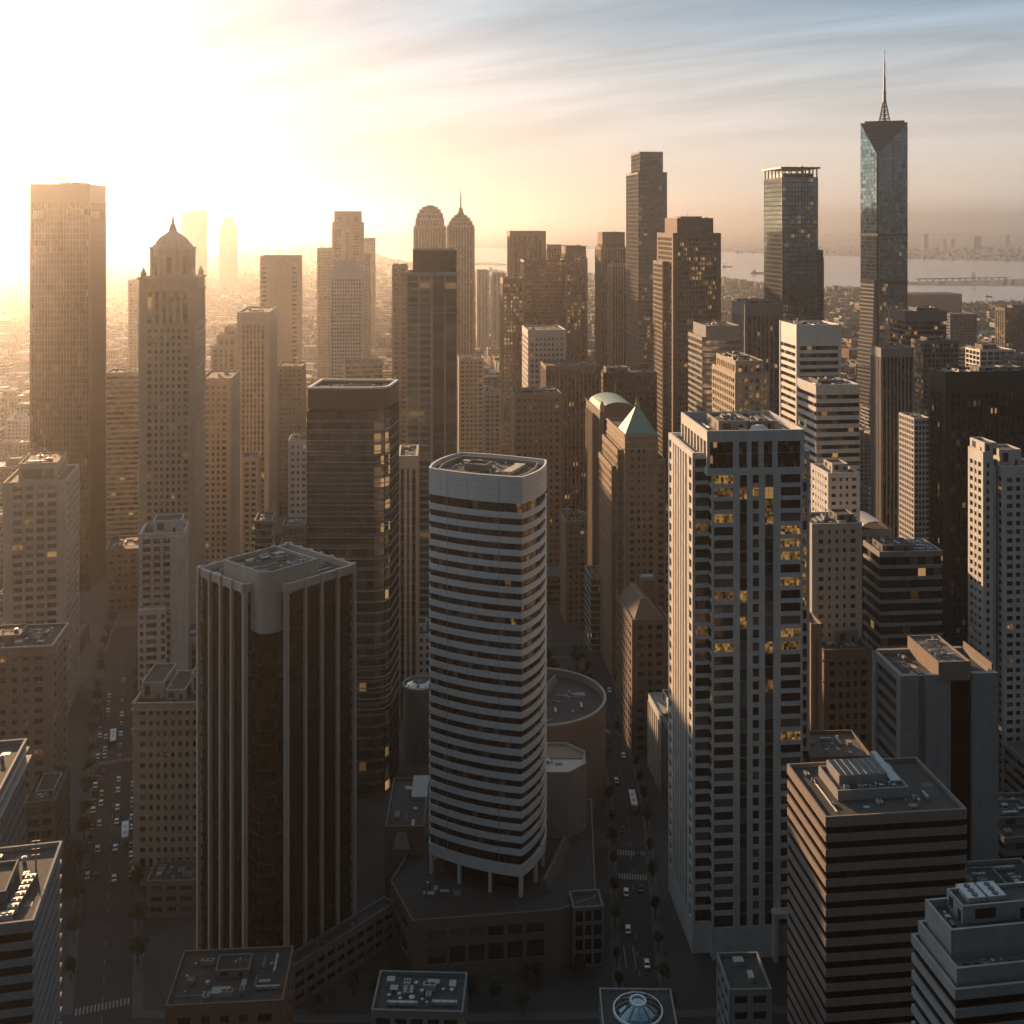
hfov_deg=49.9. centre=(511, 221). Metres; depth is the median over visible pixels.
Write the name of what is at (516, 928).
window
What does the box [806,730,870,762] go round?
building
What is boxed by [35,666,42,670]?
window
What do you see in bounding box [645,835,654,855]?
street tree
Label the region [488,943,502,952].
window
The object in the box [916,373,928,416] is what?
window
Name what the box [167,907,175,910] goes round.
window
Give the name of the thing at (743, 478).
window
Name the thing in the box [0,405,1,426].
city block
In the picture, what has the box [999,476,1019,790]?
window
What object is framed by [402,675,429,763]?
round pavilion
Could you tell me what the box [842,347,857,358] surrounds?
city block
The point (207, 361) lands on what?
city block
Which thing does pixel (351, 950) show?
window
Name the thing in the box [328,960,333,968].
window
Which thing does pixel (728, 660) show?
window
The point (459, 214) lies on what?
window
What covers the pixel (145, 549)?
window
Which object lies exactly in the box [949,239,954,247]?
office tower
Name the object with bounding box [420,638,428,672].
window
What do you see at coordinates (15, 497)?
window
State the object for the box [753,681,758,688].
window
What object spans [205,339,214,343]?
city block
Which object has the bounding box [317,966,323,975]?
window
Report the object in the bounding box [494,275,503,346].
window
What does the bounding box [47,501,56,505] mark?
window
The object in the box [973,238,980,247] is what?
window
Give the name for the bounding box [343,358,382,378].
office tower
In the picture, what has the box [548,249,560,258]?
window
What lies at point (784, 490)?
window
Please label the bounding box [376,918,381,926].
window
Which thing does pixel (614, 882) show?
street tree
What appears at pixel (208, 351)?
city block
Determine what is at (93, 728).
street tree
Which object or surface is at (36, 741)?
window
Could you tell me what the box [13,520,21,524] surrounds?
window
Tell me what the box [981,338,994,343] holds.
city block
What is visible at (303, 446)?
window
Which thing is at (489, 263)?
island
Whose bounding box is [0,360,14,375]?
city block
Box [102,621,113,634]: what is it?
street tree
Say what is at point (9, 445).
city block
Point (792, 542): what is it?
window
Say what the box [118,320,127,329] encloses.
city block
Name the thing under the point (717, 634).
window
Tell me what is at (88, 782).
street tree
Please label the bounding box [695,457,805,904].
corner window
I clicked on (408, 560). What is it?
slab tower
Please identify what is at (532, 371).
window
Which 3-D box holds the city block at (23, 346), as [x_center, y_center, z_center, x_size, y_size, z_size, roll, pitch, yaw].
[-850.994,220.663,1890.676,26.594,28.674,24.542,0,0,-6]
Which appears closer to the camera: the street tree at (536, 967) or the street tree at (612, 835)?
the street tree at (536, 967)
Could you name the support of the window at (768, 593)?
in the residential tower at (738, 611)
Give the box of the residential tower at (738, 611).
[668,411,809,962]
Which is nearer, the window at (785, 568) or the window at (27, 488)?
the window at (785, 568)
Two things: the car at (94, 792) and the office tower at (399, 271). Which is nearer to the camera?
the car at (94, 792)
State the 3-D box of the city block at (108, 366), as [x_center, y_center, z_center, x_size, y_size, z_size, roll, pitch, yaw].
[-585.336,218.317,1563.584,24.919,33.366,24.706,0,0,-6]
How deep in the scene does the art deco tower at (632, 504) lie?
565.73 m
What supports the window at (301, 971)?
in the podium building at (338, 951)
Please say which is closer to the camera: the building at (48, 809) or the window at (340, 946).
the window at (340, 946)
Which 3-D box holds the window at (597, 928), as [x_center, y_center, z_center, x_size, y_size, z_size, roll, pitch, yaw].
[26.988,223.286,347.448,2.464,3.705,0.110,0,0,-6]
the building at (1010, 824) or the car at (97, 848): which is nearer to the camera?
the building at (1010, 824)
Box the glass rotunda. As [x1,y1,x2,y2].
[599,988,676,1023]
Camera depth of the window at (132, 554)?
663.33 m
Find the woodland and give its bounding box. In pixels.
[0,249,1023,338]
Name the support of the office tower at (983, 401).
on the ground at (92, 607)
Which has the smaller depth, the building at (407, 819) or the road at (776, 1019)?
the road at (776, 1019)
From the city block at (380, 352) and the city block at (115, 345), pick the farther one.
the city block at (115, 345)
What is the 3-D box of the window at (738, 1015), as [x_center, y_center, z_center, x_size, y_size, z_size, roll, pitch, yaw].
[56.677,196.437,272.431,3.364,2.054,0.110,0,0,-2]
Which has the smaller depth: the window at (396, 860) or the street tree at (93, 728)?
the window at (396, 860)
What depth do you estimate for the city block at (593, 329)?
2162.57 m
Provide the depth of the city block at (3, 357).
1674.87 m
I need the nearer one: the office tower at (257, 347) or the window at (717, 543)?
the window at (717, 543)
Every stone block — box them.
[0,738,31,846]
[130,657,201,885]
[617,574,667,754]
[822,629,873,753]
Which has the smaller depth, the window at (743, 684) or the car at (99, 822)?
the window at (743, 684)
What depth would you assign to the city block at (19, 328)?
2213.35 m
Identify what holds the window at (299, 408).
in the office tower at (291, 397)
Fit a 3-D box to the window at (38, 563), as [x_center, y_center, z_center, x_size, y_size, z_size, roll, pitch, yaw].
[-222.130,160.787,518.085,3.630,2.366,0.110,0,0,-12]
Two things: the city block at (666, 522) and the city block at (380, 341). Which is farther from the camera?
the city block at (380, 341)
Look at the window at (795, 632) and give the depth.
352.89 m
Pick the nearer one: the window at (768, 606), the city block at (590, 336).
the window at (768, 606)
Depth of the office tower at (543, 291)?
1152.53 m
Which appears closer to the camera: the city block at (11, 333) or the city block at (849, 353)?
the city block at (849, 353)
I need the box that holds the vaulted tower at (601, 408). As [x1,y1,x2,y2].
[586,383,639,565]
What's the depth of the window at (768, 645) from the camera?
352.29 m
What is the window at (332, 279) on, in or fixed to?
in the office tower at (346, 308)
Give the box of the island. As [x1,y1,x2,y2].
[475,262,506,265]
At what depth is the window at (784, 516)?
352.89 m
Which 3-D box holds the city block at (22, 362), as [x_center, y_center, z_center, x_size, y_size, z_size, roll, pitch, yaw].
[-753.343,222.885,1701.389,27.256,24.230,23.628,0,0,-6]
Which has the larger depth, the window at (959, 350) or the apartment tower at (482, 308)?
the apartment tower at (482, 308)
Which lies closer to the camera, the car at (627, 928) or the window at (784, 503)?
the window at (784, 503)
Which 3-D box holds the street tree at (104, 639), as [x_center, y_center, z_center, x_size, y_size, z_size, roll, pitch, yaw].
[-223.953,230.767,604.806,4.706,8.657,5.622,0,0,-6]
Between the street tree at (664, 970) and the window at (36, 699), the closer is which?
the street tree at (664, 970)
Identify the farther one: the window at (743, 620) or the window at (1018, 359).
the window at (1018, 359)
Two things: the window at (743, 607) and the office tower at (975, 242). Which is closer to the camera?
the window at (743, 607)
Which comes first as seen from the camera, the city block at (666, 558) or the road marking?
the road marking
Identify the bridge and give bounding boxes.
[915,272,1008,281]
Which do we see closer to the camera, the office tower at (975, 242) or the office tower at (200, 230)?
the office tower at (200, 230)
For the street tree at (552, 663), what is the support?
on the paved ground at (692, 980)
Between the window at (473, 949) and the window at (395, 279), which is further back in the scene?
the window at (395, 279)
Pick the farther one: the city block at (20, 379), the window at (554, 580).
the city block at (20, 379)
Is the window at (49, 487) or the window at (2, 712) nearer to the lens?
the window at (2, 712)
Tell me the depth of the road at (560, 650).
602.84 m
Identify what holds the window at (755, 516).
in the residential tower at (738, 611)
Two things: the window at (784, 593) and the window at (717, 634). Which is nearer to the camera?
the window at (717, 634)
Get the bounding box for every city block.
[0,319,11,330]
[0,331,13,338]
[0,333,8,339]
[0,337,16,341]
[0,340,19,354]
[0,348,7,354]
[0,355,7,359]
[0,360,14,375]
[0,373,25,388]
[0,379,17,387]
[0,390,28,426]
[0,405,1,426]
[0,427,5,458]
[0,455,25,507]
[0,511,2,550]
[0,551,2,589]
[0,589,2,618]
[5,438,19,453]
[6,413,29,437]
[8,353,26,361]
[10,327,24,332]
[11,371,29,379]
[12,318,25,328]
[13,358,29,370]
[14,331,21,341]
[14,367,28,370]
[14,437,29,455]
[15,401,29,415]
[19,328,29,336]
[20,342,26,350]
[21,335,29,342]
[79,621,89,654]
[106,324,121,331]
[106,342,124,347]
[106,348,122,360]
[106,359,123,368]
[106,363,110,371]
[107,330,123,340]
[107,355,127,367]
[110,340,127,344]
[114,337,127,341]
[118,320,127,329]
[119,345,127,356]
[189,619,201,669]
[205,331,218,337]
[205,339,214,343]
[205,356,210,365]
[206,348,210,355]
[208,325,224,332]
[219,322,233,326]
[302,316,313,331]
[302,327,309,340]
[302,355,316,359]
[302,360,316,366]
[303,344,316,354]
[306,362,314,367]
[306,368,312,374]
[306,378,318,384]
[306,385,309,413]
[307,340,316,344]
[312,368,316,376]
[371,348,386,356]
[371,354,384,368]
[376,320,387,332]
[376,333,385,348]
[419,617,429,675]
[484,368,495,373]
[484,374,497,382]
[487,345,499,359]
[489,355,497,364]
[493,354,499,368]
[493,382,499,389]
[501,418,509,454]
[546,564,559,603]
[562,508,585,517]
[588,320,594,334]
[588,334,594,338]
[588,339,592,348]
[588,349,594,358]
[592,324,594,334]
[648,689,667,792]
[661,713,667,808]
[666,503,667,542]
[666,543,667,573]
[666,574,667,615]
[834,316,850,323]
[839,320,856,329]
[841,325,848,333]
[841,334,853,340]
[841,363,854,374]
[841,372,847,379]
[842,338,858,341]
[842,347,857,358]
[846,339,858,347]
[850,360,857,374]
[859,431,869,487]
[860,405,869,426]
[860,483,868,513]
[861,428,869,433]
[977,320,987,326]
[977,325,994,330]
[977,333,990,338]
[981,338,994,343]
[987,331,994,335]
[1003,741,1023,792]
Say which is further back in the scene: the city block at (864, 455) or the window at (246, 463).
the city block at (864, 455)
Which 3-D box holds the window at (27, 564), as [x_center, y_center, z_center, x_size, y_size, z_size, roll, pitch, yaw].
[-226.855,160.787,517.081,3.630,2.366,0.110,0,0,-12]
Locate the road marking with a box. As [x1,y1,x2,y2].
[75,662,646,1023]
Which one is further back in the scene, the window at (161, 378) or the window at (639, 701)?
the window at (161, 378)
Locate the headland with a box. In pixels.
[826,286,854,288]
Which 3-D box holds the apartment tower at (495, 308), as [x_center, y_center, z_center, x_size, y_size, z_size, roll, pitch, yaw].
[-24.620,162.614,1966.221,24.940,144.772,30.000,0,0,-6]
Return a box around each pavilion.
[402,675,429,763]
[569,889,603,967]
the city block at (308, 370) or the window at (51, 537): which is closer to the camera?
the window at (51, 537)
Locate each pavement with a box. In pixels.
[62,627,142,1017]
[143,1006,788,1022]
[546,643,587,658]
[582,658,669,987]
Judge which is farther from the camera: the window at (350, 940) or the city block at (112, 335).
the city block at (112, 335)
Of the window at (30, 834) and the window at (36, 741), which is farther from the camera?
the window at (36, 741)
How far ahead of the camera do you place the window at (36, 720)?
399.78 m
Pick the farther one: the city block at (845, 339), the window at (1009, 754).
the city block at (845, 339)
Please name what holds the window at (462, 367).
in the office tower at (470, 377)
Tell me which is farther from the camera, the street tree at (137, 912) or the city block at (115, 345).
the city block at (115, 345)
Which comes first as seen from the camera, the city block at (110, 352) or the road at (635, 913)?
the road at (635, 913)
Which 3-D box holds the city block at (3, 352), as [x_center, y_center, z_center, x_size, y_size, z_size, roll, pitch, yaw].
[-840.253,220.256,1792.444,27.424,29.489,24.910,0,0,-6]
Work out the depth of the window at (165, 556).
479.30 m
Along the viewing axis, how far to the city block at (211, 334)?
2052.07 m
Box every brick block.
[0,622,69,799]
[560,509,586,625]
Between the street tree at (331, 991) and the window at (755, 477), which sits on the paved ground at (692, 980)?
the street tree at (331, 991)
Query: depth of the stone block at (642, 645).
486.62 m
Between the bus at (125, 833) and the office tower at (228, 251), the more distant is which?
the office tower at (228, 251)
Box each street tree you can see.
[62,954,77,978]
[64,911,82,941]
[69,880,87,907]
[71,840,89,872]
[75,814,93,839]
[79,800,93,816]
[80,776,96,795]
[83,755,97,773]
[87,721,98,738]
[87,742,97,757]
[89,703,101,720]
[92,687,102,702]
[93,679,102,686]
[95,659,104,674]
[96,649,105,658]
[100,634,108,648]
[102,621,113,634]
[107,610,117,626]
[124,933,149,964]
[126,900,148,929]
[129,862,148,894]
[133,678,137,691]
[310,990,325,1014]
[322,983,337,1006]
[346,968,360,995]
[366,977,376,1000]
[386,948,403,969]
[467,976,480,1006]
[487,978,504,1003]
[515,988,532,1014]
[517,961,533,987]
[530,960,542,984]
[546,647,555,662]
[547,658,559,667]
[569,643,585,670]
[570,954,588,979]
[577,667,586,675]
[584,661,590,673]
[604,784,614,802]
[605,826,617,846]
[607,809,615,825]
[608,850,617,867]
[608,901,621,924]
[609,875,619,895]
[611,944,621,964]
[614,971,623,987]
[631,756,639,768]
[635,771,643,785]
[638,785,648,803]
[640,805,653,827]
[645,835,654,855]
[646,859,657,883]
[647,893,659,915]
[653,929,665,948]
[654,960,670,984]
[672,992,678,1007]
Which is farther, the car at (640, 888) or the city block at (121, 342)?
the city block at (121, 342)
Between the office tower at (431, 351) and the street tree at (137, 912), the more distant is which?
the office tower at (431, 351)
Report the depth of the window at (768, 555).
352.29 m
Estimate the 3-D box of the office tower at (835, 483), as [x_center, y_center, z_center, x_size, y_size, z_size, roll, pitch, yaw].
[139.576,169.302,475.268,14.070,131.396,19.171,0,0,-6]
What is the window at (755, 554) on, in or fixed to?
in the residential tower at (738, 611)
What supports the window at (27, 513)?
in the office tower at (40, 537)
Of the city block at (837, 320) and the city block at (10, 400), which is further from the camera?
the city block at (837, 320)
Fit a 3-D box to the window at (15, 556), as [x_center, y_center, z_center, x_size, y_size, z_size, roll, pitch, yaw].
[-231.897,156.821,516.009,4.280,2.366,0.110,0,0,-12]
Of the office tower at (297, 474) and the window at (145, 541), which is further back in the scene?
the office tower at (297, 474)
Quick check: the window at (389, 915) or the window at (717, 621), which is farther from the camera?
the window at (389, 915)
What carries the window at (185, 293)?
in the art deco tower at (171, 328)
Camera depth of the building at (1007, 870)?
313.07 m
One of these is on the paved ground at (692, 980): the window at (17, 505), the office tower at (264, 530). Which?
the office tower at (264, 530)
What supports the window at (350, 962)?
in the podium building at (338, 951)
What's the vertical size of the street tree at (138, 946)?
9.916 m
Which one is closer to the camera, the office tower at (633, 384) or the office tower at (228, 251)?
the office tower at (633, 384)
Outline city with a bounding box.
[0,244,1023,437]
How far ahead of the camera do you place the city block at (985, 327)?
2247.07 m
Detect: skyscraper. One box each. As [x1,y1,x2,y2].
[30,174,105,591]
[626,152,666,369]
[762,166,823,320]
[856,51,907,425]
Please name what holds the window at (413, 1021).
in the building at (420, 997)
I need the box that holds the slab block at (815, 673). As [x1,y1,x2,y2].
[810,612,821,730]
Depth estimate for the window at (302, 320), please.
2293.87 m
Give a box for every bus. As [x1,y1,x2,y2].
[110,728,115,745]
[121,820,128,843]
[629,789,637,810]
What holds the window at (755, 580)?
in the residential tower at (738, 611)
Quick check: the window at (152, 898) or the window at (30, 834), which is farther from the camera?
the window at (30, 834)
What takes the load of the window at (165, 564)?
in the apartment tower at (163, 623)
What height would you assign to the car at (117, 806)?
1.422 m
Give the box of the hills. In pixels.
[0,223,1023,236]
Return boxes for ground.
[0,225,1023,683]
[60,614,788,1015]
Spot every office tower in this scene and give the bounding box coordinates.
[0,835,61,1023]
[3,447,78,712]
[106,368,138,538]
[106,535,138,612]
[128,279,138,367]
[181,212,192,243]
[190,210,206,293]
[196,542,356,950]
[205,370,239,564]
[211,324,236,369]
[219,217,237,287]
[237,306,276,553]
[242,451,260,553]
[254,512,274,550]
[260,246,301,365]
[277,361,305,515]
[282,516,306,547]
[288,432,306,516]
[307,379,398,795]
[317,247,331,379]
[330,259,363,378]
[332,206,363,264]
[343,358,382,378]
[364,238,375,348]
[364,253,370,358]
[392,264,407,446]
[406,248,457,618]
[429,452,546,897]
[457,354,483,452]
[482,385,500,454]
[500,276,522,454]
[507,227,545,275]
[511,387,561,565]
[520,258,564,328]
[522,325,565,386]
[540,360,600,513]
[546,244,562,258]
[561,245,587,359]
[585,565,599,651]
[595,231,625,367]
[601,365,656,431]
[607,263,625,365]
[653,212,720,502]
[688,321,740,411]
[712,351,768,411]
[732,298,780,414]
[779,318,840,424]
[787,751,966,1023]
[797,377,859,511]
[810,508,861,641]
[811,459,859,520]
[863,538,941,648]
[870,345,914,537]
[872,635,997,860]
[889,306,946,346]
[899,412,928,541]
[908,292,961,311]
[911,336,958,416]
[911,881,1023,1023]
[922,234,927,247]
[929,365,1023,645]
[941,238,945,247]
[946,311,976,346]
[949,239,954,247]
[959,345,973,366]
[965,343,1013,366]
[971,236,980,248]
[995,304,1023,351]
[1002,352,1023,368]
[1003,235,1009,246]
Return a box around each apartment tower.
[138,513,188,692]
[476,269,488,350]
[491,272,505,346]
[968,437,1023,792]
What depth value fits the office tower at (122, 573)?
663.36 m
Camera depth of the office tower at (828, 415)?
546.90 m
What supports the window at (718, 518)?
in the residential tower at (738, 611)
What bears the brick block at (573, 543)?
on the paved ground at (692, 980)
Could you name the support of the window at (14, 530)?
in the office tower at (40, 537)
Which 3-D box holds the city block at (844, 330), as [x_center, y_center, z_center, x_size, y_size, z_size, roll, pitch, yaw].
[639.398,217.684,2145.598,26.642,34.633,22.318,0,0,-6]
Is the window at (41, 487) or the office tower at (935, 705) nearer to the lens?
the office tower at (935, 705)
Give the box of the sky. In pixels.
[0,0,1023,224]
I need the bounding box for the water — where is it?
[376,242,1023,303]
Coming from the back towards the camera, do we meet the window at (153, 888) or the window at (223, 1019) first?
the window at (153, 888)
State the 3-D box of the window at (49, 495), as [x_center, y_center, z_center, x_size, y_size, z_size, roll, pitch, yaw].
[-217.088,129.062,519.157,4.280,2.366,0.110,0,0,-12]
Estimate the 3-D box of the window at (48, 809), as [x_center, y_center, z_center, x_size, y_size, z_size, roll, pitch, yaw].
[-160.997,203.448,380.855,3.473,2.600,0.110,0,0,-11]
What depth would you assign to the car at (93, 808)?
437.48 m
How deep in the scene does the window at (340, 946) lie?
342.29 m
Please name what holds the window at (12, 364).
in the city block at (6, 366)
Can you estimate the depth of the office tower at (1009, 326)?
1502.28 m
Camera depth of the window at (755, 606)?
351.91 m
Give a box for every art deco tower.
[137,212,206,621]
[413,205,445,248]
[447,189,474,354]
[599,398,665,675]
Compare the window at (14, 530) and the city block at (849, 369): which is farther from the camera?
the city block at (849, 369)
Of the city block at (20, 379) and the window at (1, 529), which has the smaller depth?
the window at (1, 529)
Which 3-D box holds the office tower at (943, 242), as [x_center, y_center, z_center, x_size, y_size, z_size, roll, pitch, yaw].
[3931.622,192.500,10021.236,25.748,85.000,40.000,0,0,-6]
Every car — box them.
[85,860,90,868]
[85,871,89,879]
[87,841,92,848]
[88,832,92,839]
[91,806,95,812]
[92,789,96,795]
[93,781,97,787]
[93,871,97,879]
[95,845,99,852]
[97,819,101,826]
[111,874,116,882]
[113,843,117,851]
[114,818,118,824]
[115,804,119,810]
[129,841,132,848]
[129,850,132,857]
[623,887,628,895]
[625,924,630,933]
[635,847,640,854]
[638,884,642,892]
[643,958,649,968]
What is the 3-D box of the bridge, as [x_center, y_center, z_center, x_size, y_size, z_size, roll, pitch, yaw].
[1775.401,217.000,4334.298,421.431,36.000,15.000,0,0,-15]
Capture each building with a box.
[26,764,69,878]
[146,860,201,917]
[165,945,293,1023]
[294,896,393,1008]
[371,970,466,1023]
[385,775,429,898]
[390,799,595,974]
[546,668,605,813]
[717,951,771,1023]
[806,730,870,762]
[965,858,1023,884]
[998,792,1023,859]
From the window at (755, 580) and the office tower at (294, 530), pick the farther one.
the office tower at (294, 530)
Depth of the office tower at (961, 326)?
1502.62 m
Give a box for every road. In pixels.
[60,1014,788,1023]
[72,625,137,1016]
[547,645,601,655]
[587,656,658,987]
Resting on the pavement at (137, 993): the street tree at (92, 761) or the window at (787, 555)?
the street tree at (92, 761)
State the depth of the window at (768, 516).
352.29 m
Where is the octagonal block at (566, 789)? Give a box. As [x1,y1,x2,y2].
[546,742,585,838]
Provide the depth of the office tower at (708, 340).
723.15 m
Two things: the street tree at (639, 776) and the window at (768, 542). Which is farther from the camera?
the street tree at (639, 776)
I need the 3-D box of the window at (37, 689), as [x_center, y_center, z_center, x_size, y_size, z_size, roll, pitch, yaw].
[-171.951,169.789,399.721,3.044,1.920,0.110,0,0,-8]
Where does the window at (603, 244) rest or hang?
in the office tower at (610, 247)
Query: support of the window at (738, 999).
in the building at (744, 992)
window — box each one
[0,321,11,330]
[0,364,13,374]
[0,398,22,426]
[0,429,4,458]
[0,469,16,505]
[0,528,2,547]
[0,559,2,589]
[0,668,5,672]
[0,689,5,693]
[0,710,5,714]
[1,342,19,354]
[8,422,28,437]
[13,486,21,490]
[13,495,21,499]
[13,503,21,507]
[13,512,21,516]
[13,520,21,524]
[13,529,21,533]
[13,537,21,541]
[13,545,21,550]
[13,554,21,558]
[13,559,71,699]
[13,562,21,566]
[15,445,28,454]
[17,407,29,415]
[21,462,64,478]
[25,486,32,490]
[25,494,32,498]
[25,503,32,507]
[25,511,32,515]
[25,520,32,523]
[25,528,32,532]
[25,536,32,540]
[25,545,32,549]
[25,553,32,557]
[25,562,32,566]
[26,748,64,797]
[28,807,37,814]
[28,819,37,826]
[28,831,37,838]
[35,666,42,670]
[35,676,42,680]
[35,687,42,691]
[35,697,42,701]
[35,708,42,712]
[35,718,42,722]
[35,729,42,733]
[35,739,42,744]
[35,750,42,754]
[35,761,42,765]
[36,485,43,489]
[36,494,43,498]
[36,502,43,506]
[36,511,43,514]
[36,519,43,523]
[36,527,43,531]
[36,536,43,540]
[36,544,43,548]
[36,553,43,557]
[36,561,43,565]
[42,806,51,813]
[42,818,51,825]
[42,830,51,836]
[47,485,56,489]
[47,493,56,497]
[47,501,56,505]
[47,510,56,514]
[47,518,56,522]
[47,527,56,531]
[47,535,56,539]
[47,543,56,548]
[47,552,56,556]
[47,560,56,564]
[106,325,120,331]
[109,553,135,609]
[111,363,123,368]
[130,284,136,366]
[140,773,195,862]
[143,539,150,543]
[143,547,150,551]
[143,555,150,559]
[143,563,150,567]
[143,571,150,574]
[143,579,150,582]
[147,291,187,323]
[147,377,187,519]
[151,886,161,890]
[151,897,161,900]
[151,907,161,911]
[163,538,169,542]
[163,546,169,550]
[163,554,169,558]
[163,562,169,566]
[163,570,169,574]
[163,578,169,582]
[167,642,169,662]
[167,886,175,889]
[167,896,175,900]
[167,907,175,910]
[177,1017,190,1023]
[180,885,191,889]
[180,896,191,900]
[180,906,191,910]
[192,643,201,668]
[201,1017,209,1023]
[205,386,225,564]
[213,331,234,369]
[220,1016,228,1022]
[239,1015,247,1021]
[242,325,263,511]
[245,462,255,552]
[258,1014,270,1020]
[261,268,296,360]
[279,370,300,513]
[291,445,304,516]
[295,967,303,977]
[295,979,303,989]
[295,991,303,1001]
[302,320,312,331]
[304,348,316,354]
[307,961,313,970]
[307,973,313,981]
[307,984,313,993]
[317,955,323,963]
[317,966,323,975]
[317,978,323,986]
[319,252,329,379]
[328,949,333,956]
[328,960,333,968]
[328,971,333,979]
[332,279,360,377]
[335,217,360,264]
[338,942,343,950]
[338,953,343,961]
[338,965,343,973]
[347,936,353,944]
[347,947,353,955]
[347,958,353,967]
[357,930,363,938]
[357,941,363,949]
[357,952,362,960]
[366,258,366,357]
[366,924,372,932]
[366,935,372,943]
[366,946,372,954]
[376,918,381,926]
[376,929,381,937]
[376,940,381,948]
[376,1018,389,1023]
[377,338,385,347]
[385,912,391,920]
[385,923,391,931]
[385,934,391,942]
[394,269,405,442]
[395,859,402,862]
[395,1019,405,1023]
[407,276,455,618]
[411,1019,422,1023]
[416,208,443,247]
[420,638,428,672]
[428,930,444,939]
[428,947,444,957]
[428,1019,438,1023]
[444,1020,457,1023]
[449,214,471,354]
[450,928,464,938]
[450,946,464,955]
[461,362,481,452]
[469,927,483,936]
[469,944,483,954]
[479,272,486,349]
[484,378,497,382]
[486,396,498,453]
[488,925,502,935]
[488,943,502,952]
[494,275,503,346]
[501,426,509,454]
[504,284,521,420]
[508,924,522,933]
[508,941,522,950]
[515,236,540,275]
[527,922,543,932]
[527,939,543,949]
[531,370,537,386]
[540,452,558,562]
[546,579,559,600]
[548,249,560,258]
[567,254,584,359]
[569,594,583,621]
[576,911,582,921]
[576,925,582,935]
[576,940,582,949]
[585,911,590,920]
[585,925,590,934]
[585,939,590,949]
[585,953,590,963]
[594,910,600,920]
[594,924,600,934]
[594,938,600,948]
[594,953,600,962]
[602,244,624,367]
[605,376,654,429]
[613,267,625,363]
[613,456,662,671]
[630,494,652,585]
[630,706,643,749]
[637,625,643,629]
[637,653,643,657]
[637,662,643,666]
[637,699,643,703]
[637,708,643,712]
[656,264,665,458]
[666,514,667,542]
[671,238,715,431]
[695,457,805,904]
[710,680,799,911]
[714,475,732,483]
[714,488,732,496]
[714,501,732,509]
[714,514,732,522]
[714,527,732,535]
[714,540,732,548]
[714,553,732,561]
[714,566,732,573]
[714,579,732,586]
[714,592,732,599]
[714,605,732,612]
[714,618,732,625]
[714,630,732,638]
[714,643,732,651]
[714,656,732,664]
[714,669,732,677]
[714,682,732,690]
[721,360,759,371]
[735,996,746,1002]
[735,1012,746,1018]
[740,475,746,485]
[740,488,746,498]
[740,500,746,511]
[740,513,746,524]
[740,526,746,537]
[740,539,746,550]
[740,552,746,563]
[740,565,746,576]
[740,578,746,588]
[740,591,746,601]
[740,604,746,614]
[740,617,746,627]
[740,630,746,640]
[740,642,746,653]
[740,655,746,666]
[740,668,746,679]
[740,681,746,692]
[753,475,758,482]
[753,488,758,495]
[753,501,758,508]
[753,513,758,521]
[753,526,758,534]
[753,539,758,547]
[753,552,758,559]
[753,565,758,572]
[753,578,758,585]
[753,591,758,598]
[753,604,758,611]
[753,617,758,624]
[753,630,758,637]
[753,643,758,650]
[753,655,758,663]
[753,668,758,676]
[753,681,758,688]
[753,996,765,1002]
[753,1011,765,1018]
[765,474,772,485]
[765,487,772,498]
[765,500,772,510]
[765,513,772,523]
[765,526,772,536]
[765,539,772,549]
[765,551,772,562]
[765,564,772,575]
[765,577,772,588]
[765,590,772,601]
[765,603,772,614]
[765,616,772,626]
[765,629,772,639]
[765,642,772,652]
[765,655,772,665]
[765,667,772,678]
[781,474,799,482]
[781,487,799,494]
[781,500,799,507]
[781,513,799,520]
[781,525,799,533]
[781,538,799,546]
[781,551,799,559]
[781,564,799,572]
[781,577,799,584]
[781,590,799,597]
[781,603,799,610]
[781,615,799,623]
[781,628,799,636]
[781,641,799,649]
[781,654,799,662]
[781,667,799,675]
[781,680,799,687]
[818,253,821,319]
[846,342,858,347]
[861,408,869,425]
[861,441,869,486]
[861,495,866,510]
[900,460,928,541]
[909,296,960,311]
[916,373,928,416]
[922,235,927,247]
[947,316,975,346]
[959,350,964,366]
[967,349,1011,366]
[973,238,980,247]
[996,310,1022,350]
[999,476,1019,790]
[1003,355,1022,368]
[1004,238,1009,244]
[1005,749,1023,792]
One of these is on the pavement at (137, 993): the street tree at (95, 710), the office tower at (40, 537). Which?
the street tree at (95, 710)
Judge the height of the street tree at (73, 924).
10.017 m
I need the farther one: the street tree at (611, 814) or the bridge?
the bridge
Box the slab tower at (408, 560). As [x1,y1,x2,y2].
[399,445,418,718]
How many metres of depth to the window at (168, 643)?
479.42 m
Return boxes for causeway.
[908,278,1023,285]
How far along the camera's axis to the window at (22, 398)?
1185.98 m
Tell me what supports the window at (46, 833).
in the building at (48, 809)
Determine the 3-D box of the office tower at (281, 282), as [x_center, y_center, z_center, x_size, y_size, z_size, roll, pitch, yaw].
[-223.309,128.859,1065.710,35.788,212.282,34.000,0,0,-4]
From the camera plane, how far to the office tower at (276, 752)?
341.64 m
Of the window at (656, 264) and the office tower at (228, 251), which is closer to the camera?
the window at (656, 264)
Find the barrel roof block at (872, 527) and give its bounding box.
[860,511,891,639]
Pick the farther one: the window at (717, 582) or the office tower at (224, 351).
the office tower at (224, 351)
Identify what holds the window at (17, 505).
in the office tower at (40, 537)
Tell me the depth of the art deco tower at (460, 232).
1481.53 m
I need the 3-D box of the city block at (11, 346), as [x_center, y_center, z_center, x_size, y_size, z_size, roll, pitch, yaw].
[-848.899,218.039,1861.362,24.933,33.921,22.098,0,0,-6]
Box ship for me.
[750,269,763,273]

